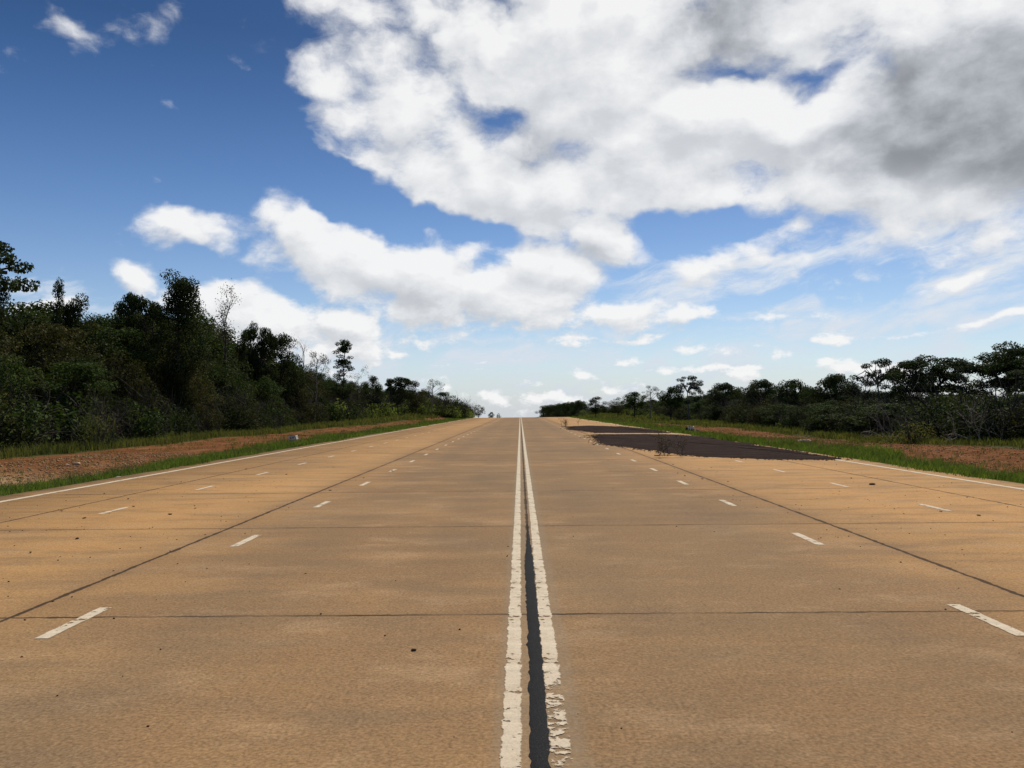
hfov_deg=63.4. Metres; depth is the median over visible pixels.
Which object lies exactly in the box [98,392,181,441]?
shrub
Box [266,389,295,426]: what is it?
shrub
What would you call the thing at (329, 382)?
forest tree
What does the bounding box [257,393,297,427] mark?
shrub
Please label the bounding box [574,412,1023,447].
tall grass
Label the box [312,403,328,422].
shrub
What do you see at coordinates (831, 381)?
flat topped tree
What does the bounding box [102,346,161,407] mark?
forest tree
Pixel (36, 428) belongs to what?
shrub
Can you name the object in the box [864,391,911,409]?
forest tree
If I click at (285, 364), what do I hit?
broadleaf tree
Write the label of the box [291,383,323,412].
forest tree
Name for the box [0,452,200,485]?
gravel
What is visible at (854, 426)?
shrub
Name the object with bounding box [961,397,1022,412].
forest tree
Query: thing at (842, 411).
shrub
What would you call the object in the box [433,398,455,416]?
bush
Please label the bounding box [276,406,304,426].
shrub
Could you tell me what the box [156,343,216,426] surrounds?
forest tree
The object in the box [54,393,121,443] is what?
shrub
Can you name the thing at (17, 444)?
shrub
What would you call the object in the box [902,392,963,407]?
forest tree
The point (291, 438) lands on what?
concrete block
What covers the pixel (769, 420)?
shrub
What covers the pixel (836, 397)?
forest tree
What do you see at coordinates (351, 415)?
bush
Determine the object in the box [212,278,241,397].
bare tree
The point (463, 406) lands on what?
bushy tree
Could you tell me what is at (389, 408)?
bush
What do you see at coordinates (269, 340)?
spreading tree
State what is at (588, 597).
road
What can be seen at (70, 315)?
vine covered tree
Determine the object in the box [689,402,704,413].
forest tree
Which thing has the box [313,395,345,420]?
shrub
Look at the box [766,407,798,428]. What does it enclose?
shrub
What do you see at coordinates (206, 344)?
forest tree
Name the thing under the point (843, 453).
grass
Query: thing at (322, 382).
forest tree
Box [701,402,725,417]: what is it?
forest tree
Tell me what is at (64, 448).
tall grass
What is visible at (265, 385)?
forest tree
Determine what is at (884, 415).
bare shrub
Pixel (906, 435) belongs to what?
shrub
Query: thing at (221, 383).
forest tree
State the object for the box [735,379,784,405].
flat topped tree
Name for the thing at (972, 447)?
gravel
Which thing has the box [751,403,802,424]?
forest tree
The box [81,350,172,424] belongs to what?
forest tree
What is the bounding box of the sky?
[0,0,1023,417]
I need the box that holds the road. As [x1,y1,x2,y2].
[0,417,1023,767]
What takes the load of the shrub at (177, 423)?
on the ground at (241, 439)
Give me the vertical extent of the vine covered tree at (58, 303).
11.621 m
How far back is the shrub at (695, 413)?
107.57 m
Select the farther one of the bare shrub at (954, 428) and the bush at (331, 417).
the bush at (331, 417)
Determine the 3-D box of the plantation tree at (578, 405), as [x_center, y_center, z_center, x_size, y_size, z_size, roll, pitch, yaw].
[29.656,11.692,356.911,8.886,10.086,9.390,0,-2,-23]
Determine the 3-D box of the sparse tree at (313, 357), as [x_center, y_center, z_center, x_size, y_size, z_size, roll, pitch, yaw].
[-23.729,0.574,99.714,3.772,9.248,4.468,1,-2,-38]
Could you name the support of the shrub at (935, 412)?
on the ground at (241, 439)
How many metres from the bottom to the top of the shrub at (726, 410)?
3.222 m
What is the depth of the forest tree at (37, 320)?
54.63 m
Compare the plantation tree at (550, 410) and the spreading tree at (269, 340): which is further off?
the plantation tree at (550, 410)
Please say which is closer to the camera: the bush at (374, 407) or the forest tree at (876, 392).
the forest tree at (876, 392)
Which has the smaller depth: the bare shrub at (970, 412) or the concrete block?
the bare shrub at (970, 412)
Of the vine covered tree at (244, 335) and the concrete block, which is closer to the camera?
the concrete block
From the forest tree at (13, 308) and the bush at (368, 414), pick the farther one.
the bush at (368, 414)
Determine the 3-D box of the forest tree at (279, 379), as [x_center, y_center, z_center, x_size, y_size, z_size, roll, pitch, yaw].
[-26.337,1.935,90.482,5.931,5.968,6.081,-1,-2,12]
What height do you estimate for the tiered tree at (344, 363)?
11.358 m
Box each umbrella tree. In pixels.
[880,354,984,400]
[961,341,1023,399]
[1004,365,1023,400]
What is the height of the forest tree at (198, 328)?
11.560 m
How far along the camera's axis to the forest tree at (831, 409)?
55.73 m
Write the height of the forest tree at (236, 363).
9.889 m
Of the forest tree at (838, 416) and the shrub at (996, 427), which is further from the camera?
the forest tree at (838, 416)
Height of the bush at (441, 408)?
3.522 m
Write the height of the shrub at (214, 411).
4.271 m
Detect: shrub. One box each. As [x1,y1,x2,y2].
[0,352,34,453]
[0,362,79,448]
[1,392,53,448]
[9,374,135,444]
[21,428,64,443]
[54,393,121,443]
[54,393,147,438]
[56,381,131,449]
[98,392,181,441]
[107,371,180,437]
[146,387,206,434]
[159,398,208,434]
[173,408,222,432]
[191,394,225,431]
[193,400,227,431]
[208,381,260,431]
[215,376,265,431]
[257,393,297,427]
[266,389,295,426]
[272,409,284,427]
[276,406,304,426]
[277,394,327,423]
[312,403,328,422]
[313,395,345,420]
[332,391,363,418]
[664,407,674,416]
[672,399,693,418]
[675,408,695,419]
[687,407,701,419]
[702,395,731,421]
[718,397,742,422]
[723,392,757,424]
[723,399,748,423]
[732,400,760,424]
[743,386,790,424]
[758,410,784,426]
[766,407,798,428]
[772,404,806,426]
[774,398,810,428]
[798,404,838,432]
[820,380,889,431]
[835,391,896,435]
[838,404,861,431]
[848,402,907,433]
[859,390,902,438]
[868,412,945,443]
[874,359,1010,440]
[874,390,956,435]
[885,396,933,438]
[929,407,993,438]
[935,391,1012,443]
[937,360,1023,440]
[942,405,991,439]
[990,383,1023,440]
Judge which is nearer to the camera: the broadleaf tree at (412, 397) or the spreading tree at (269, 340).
the spreading tree at (269, 340)
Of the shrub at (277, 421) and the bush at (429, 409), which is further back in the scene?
the bush at (429, 409)
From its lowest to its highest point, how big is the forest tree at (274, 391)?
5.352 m
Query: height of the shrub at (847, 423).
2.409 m
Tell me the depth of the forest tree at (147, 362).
64.14 m
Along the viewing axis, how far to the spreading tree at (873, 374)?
57.66 m
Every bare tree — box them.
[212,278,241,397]
[287,336,315,380]
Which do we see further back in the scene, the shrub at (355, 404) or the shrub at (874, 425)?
the shrub at (355, 404)
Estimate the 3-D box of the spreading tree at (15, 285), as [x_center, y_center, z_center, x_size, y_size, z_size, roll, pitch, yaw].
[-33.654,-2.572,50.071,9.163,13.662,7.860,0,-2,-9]
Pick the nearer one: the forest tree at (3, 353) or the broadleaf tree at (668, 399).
the forest tree at (3, 353)
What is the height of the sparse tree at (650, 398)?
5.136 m
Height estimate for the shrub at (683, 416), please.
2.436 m
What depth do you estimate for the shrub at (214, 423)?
65.03 m
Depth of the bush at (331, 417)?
102.90 m
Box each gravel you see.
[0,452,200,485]
[736,433,1023,469]
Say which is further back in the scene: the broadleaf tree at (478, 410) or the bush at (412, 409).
the broadleaf tree at (478, 410)
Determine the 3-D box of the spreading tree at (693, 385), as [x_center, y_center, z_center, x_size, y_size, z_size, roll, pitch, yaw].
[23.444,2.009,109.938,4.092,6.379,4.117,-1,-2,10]
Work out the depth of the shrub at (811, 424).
54.94 m
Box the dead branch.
[654,426,686,455]
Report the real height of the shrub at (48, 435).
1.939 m
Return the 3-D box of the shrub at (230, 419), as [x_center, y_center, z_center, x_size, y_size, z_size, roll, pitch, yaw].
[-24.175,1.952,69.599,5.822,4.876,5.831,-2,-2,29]
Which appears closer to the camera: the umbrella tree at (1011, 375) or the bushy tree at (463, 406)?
the umbrella tree at (1011, 375)
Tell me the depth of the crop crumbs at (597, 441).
33.89 m
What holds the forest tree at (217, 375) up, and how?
on the ground at (241, 439)
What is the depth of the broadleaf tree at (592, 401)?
149.52 m
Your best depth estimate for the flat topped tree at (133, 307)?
63.69 m
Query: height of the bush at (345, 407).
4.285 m
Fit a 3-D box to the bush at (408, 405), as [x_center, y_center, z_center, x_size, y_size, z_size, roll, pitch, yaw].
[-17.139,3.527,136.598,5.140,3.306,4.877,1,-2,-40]
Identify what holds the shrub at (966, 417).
on the ground at (241, 439)
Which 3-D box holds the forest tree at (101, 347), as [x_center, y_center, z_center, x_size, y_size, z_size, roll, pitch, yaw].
[-29.034,0.179,58.273,7.821,8.292,7.401,0,-2,-25]
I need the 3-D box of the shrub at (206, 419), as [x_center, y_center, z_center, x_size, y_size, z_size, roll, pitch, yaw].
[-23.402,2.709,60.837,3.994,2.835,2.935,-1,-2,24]
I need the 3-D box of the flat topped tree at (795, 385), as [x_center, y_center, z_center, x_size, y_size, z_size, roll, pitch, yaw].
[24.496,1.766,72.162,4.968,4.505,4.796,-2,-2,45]
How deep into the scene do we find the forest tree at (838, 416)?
49.84 m
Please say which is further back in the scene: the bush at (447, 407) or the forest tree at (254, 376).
the bush at (447, 407)
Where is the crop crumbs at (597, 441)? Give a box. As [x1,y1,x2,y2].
[560,425,862,460]
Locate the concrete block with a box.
[288,435,297,440]
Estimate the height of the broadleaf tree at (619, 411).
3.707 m
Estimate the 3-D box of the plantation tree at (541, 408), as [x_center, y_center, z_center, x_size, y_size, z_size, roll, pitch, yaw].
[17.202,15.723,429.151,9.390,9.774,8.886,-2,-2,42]
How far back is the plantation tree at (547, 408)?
420.30 m
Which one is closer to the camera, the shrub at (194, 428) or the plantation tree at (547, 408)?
the shrub at (194, 428)
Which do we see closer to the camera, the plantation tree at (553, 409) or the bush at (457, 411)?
the bush at (457, 411)
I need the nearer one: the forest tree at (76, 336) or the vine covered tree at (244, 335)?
the forest tree at (76, 336)
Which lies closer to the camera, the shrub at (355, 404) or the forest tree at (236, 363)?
the forest tree at (236, 363)
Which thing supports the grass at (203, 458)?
on the ground at (241, 439)
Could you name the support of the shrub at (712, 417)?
on the ground at (241, 439)
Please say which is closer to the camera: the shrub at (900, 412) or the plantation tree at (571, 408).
the shrub at (900, 412)
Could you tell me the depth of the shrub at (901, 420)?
42.71 m
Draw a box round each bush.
[311,394,356,421]
[325,411,340,421]
[336,398,363,419]
[355,390,390,415]
[358,403,376,417]
[369,394,397,415]
[376,392,403,415]
[394,399,422,412]
[394,403,411,413]
[400,402,415,412]
[405,392,434,412]
[424,400,435,413]
[427,397,456,415]
[432,400,450,415]
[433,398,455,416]
[439,402,458,416]
[447,398,465,417]
[630,408,644,415]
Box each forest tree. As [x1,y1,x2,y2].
[0,306,75,429]
[0,316,41,384]
[0,320,106,413]
[0,330,25,407]
[0,352,16,366]
[0,354,62,422]
[0,357,32,415]
[1,299,52,326]
[3,299,101,429]
[7,361,120,426]
[15,324,121,425]
[36,354,136,438]
[42,327,159,417]
[51,326,164,401]
[52,314,126,356]
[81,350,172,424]
[83,320,140,361]
[101,310,162,363]
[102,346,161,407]
[119,331,168,404]
[125,312,177,362]
[140,351,227,427]
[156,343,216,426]
[162,326,234,401]
[171,318,226,363]
[173,310,241,361]
[186,355,237,413]
[197,333,253,382]
[199,359,256,411]
[218,366,257,401]
[233,356,269,405]
[244,376,288,415]
[254,380,284,406]
[260,375,305,405]
[284,378,322,417]
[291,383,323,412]
[304,368,328,397]
[307,387,327,405]
[310,372,335,391]
[324,379,338,400]
[683,396,701,403]
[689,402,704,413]
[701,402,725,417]
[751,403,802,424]
[755,404,790,417]
[785,403,830,416]
[799,405,842,430]
[800,400,852,423]
[808,394,860,429]
[821,403,897,433]
[845,402,920,433]
[861,390,894,401]
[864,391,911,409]
[898,392,924,410]
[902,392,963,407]
[905,411,996,439]
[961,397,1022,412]
[976,392,1023,416]
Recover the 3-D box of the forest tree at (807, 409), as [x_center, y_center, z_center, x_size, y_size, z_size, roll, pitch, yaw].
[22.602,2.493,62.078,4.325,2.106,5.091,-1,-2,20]
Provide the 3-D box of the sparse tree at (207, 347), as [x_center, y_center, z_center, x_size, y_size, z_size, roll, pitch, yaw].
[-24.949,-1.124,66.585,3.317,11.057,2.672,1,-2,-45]
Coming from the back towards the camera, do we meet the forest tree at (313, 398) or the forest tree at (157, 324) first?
the forest tree at (313, 398)
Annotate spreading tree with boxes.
[0,241,39,292]
[235,322,278,391]
[673,375,704,418]
[849,357,902,403]
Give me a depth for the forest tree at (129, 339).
60.72 m
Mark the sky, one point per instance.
(518, 207)
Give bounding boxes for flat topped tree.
[110,291,170,393]
[384,376,412,412]
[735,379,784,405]
[765,379,814,406]
[799,373,863,403]
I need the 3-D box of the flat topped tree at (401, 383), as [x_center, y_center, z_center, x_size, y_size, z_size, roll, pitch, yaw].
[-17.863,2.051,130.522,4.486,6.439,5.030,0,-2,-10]
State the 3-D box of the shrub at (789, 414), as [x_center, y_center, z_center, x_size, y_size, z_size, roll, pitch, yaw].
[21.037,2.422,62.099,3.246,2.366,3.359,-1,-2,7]
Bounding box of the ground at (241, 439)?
[0,412,1023,495]
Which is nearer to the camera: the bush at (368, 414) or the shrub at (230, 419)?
the shrub at (230, 419)
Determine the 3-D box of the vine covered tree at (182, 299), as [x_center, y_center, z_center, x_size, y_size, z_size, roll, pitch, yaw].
[-25.472,-2.220,62.826,4.746,13.203,5.119,1,-2,-41]
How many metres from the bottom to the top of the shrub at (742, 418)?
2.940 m
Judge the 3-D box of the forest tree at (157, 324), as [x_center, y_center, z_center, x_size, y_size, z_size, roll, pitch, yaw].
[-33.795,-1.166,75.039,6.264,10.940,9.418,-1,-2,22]
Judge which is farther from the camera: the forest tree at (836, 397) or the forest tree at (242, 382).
the forest tree at (242, 382)
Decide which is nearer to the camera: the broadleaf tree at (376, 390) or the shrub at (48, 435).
the shrub at (48, 435)
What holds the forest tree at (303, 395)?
on the ground at (241, 439)
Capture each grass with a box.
[0,412,439,458]
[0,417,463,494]
[0,417,470,495]
[569,416,1023,483]
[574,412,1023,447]
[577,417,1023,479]
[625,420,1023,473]
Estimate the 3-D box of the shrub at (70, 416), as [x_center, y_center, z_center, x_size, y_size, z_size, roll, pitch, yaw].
[-24.471,1.637,45.995,6.803,4.416,7.040,0,-2,-27]
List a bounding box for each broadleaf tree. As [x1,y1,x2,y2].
[0,280,23,353]
[250,332,308,400]
[359,376,386,404]
[403,380,429,412]
[434,392,459,408]
[473,405,485,417]
[583,396,607,415]
[606,397,625,414]
[620,391,651,416]
[653,386,686,418]
[699,382,744,407]
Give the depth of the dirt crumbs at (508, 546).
11.27 m
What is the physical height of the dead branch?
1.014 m
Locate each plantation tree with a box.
[534,405,546,416]
[540,404,550,416]
[546,404,555,416]
[550,403,561,416]
[550,403,563,416]
[557,402,568,416]
[559,402,574,416]
[565,401,579,416]
[569,400,585,413]
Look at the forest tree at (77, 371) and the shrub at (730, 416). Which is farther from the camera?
the shrub at (730, 416)
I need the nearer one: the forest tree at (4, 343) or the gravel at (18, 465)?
the gravel at (18, 465)
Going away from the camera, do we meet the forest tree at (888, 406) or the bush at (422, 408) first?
the forest tree at (888, 406)
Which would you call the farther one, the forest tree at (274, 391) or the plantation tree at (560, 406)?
the plantation tree at (560, 406)
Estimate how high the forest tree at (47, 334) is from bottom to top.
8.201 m
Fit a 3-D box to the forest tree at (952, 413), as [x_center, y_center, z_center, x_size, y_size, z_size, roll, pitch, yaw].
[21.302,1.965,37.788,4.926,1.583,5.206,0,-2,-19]
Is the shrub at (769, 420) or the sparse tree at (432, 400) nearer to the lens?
the shrub at (769, 420)
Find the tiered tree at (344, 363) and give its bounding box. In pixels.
[325,339,356,405]
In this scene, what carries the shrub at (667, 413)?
on the ground at (241, 439)
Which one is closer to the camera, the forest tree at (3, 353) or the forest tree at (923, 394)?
the forest tree at (3, 353)
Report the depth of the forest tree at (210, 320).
86.61 m
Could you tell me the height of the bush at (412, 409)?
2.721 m
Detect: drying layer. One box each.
[569,426,668,432]
[591,434,838,459]
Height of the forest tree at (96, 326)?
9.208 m
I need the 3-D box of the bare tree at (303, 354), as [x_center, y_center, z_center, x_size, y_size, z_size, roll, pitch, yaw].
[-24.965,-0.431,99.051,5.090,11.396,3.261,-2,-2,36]
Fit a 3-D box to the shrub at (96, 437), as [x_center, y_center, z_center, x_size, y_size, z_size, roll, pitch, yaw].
[-21.119,1.664,42.326,3.386,3.730,2.486,-1,-2,13]
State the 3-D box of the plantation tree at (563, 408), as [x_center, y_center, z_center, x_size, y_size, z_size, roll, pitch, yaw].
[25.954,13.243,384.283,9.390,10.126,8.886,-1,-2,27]
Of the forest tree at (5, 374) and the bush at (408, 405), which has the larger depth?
the bush at (408, 405)
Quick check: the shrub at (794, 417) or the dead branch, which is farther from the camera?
the shrub at (794, 417)
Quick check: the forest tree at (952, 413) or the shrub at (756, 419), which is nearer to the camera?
the forest tree at (952, 413)
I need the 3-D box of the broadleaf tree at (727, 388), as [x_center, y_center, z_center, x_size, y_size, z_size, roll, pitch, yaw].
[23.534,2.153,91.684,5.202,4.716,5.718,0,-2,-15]
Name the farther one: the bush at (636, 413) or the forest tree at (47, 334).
the bush at (636, 413)
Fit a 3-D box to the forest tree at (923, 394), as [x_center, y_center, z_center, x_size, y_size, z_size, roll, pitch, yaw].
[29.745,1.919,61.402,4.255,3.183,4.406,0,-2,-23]
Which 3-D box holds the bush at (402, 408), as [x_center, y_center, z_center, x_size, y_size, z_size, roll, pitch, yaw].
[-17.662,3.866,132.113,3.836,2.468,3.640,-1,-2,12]
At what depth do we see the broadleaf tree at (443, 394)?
152.06 m
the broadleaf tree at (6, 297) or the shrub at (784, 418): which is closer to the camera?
the broadleaf tree at (6, 297)
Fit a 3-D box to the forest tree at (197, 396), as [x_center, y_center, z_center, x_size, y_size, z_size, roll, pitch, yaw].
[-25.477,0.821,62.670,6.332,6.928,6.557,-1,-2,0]
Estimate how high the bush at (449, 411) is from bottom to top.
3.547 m
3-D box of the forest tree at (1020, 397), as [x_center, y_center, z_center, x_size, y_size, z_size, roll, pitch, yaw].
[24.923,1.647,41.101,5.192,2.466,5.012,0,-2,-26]
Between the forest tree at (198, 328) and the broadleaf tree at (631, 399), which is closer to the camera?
the forest tree at (198, 328)
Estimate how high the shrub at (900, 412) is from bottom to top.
2.737 m
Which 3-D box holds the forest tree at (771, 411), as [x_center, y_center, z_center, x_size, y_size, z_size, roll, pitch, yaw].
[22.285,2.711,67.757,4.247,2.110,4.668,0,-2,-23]
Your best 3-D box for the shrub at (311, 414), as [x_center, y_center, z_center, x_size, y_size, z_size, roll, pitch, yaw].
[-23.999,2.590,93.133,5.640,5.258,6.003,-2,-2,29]
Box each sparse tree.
[187,304,221,427]
[301,351,330,414]
[345,366,369,401]
[419,379,444,415]
[638,385,658,416]
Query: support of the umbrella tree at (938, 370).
on the ground at (241, 439)
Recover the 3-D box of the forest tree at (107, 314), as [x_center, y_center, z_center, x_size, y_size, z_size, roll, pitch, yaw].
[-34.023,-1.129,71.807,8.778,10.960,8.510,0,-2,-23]
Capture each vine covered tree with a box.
[48,293,95,412]
[49,277,65,353]
[146,269,215,431]
[237,330,248,381]
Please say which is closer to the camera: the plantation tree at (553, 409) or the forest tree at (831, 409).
the forest tree at (831, 409)
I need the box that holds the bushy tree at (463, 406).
[449,393,470,416]
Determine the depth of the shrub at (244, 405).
71.00 m
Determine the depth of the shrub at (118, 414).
50.19 m
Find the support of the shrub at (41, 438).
on the ground at (241, 439)
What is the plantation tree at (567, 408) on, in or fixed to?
on the ground at (241, 439)
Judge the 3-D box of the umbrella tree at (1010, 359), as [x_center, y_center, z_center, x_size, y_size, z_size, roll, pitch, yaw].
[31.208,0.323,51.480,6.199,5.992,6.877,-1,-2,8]
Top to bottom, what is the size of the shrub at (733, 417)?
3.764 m
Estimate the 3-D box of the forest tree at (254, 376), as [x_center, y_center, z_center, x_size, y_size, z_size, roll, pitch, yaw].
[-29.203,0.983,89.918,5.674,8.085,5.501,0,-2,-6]
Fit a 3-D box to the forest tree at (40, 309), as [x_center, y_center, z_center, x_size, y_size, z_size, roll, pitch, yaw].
[-34.369,-0.961,58.860,8.547,10.446,8.286,-1,-2,20]
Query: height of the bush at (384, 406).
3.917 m
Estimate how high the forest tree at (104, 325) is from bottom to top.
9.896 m
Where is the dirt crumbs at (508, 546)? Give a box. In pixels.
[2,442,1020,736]
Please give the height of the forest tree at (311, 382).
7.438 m
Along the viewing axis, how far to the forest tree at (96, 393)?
51.20 m
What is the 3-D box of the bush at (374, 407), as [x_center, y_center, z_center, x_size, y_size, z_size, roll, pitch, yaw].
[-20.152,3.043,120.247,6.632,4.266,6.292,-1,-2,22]
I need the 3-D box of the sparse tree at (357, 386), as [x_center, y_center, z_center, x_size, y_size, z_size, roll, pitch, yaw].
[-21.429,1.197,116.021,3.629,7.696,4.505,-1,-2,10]
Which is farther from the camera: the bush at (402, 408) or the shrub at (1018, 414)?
the bush at (402, 408)
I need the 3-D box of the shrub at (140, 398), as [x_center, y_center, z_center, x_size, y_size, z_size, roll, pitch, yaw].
[-24.742,1.425,54.884,5.153,5.143,5.161,0,-2,-8]
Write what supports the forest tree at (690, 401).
on the ground at (241, 439)
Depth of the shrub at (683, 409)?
114.12 m
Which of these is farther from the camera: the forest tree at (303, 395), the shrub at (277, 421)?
the forest tree at (303, 395)
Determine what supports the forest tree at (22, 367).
on the ground at (241, 439)
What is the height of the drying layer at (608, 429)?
0.055 m
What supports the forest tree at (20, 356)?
on the ground at (241, 439)
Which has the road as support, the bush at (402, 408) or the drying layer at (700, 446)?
the drying layer at (700, 446)
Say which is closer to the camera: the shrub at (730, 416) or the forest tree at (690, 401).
the shrub at (730, 416)
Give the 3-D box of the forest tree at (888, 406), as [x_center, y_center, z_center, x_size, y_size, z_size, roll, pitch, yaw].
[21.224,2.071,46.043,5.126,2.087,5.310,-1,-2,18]
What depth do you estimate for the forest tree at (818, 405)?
58.81 m

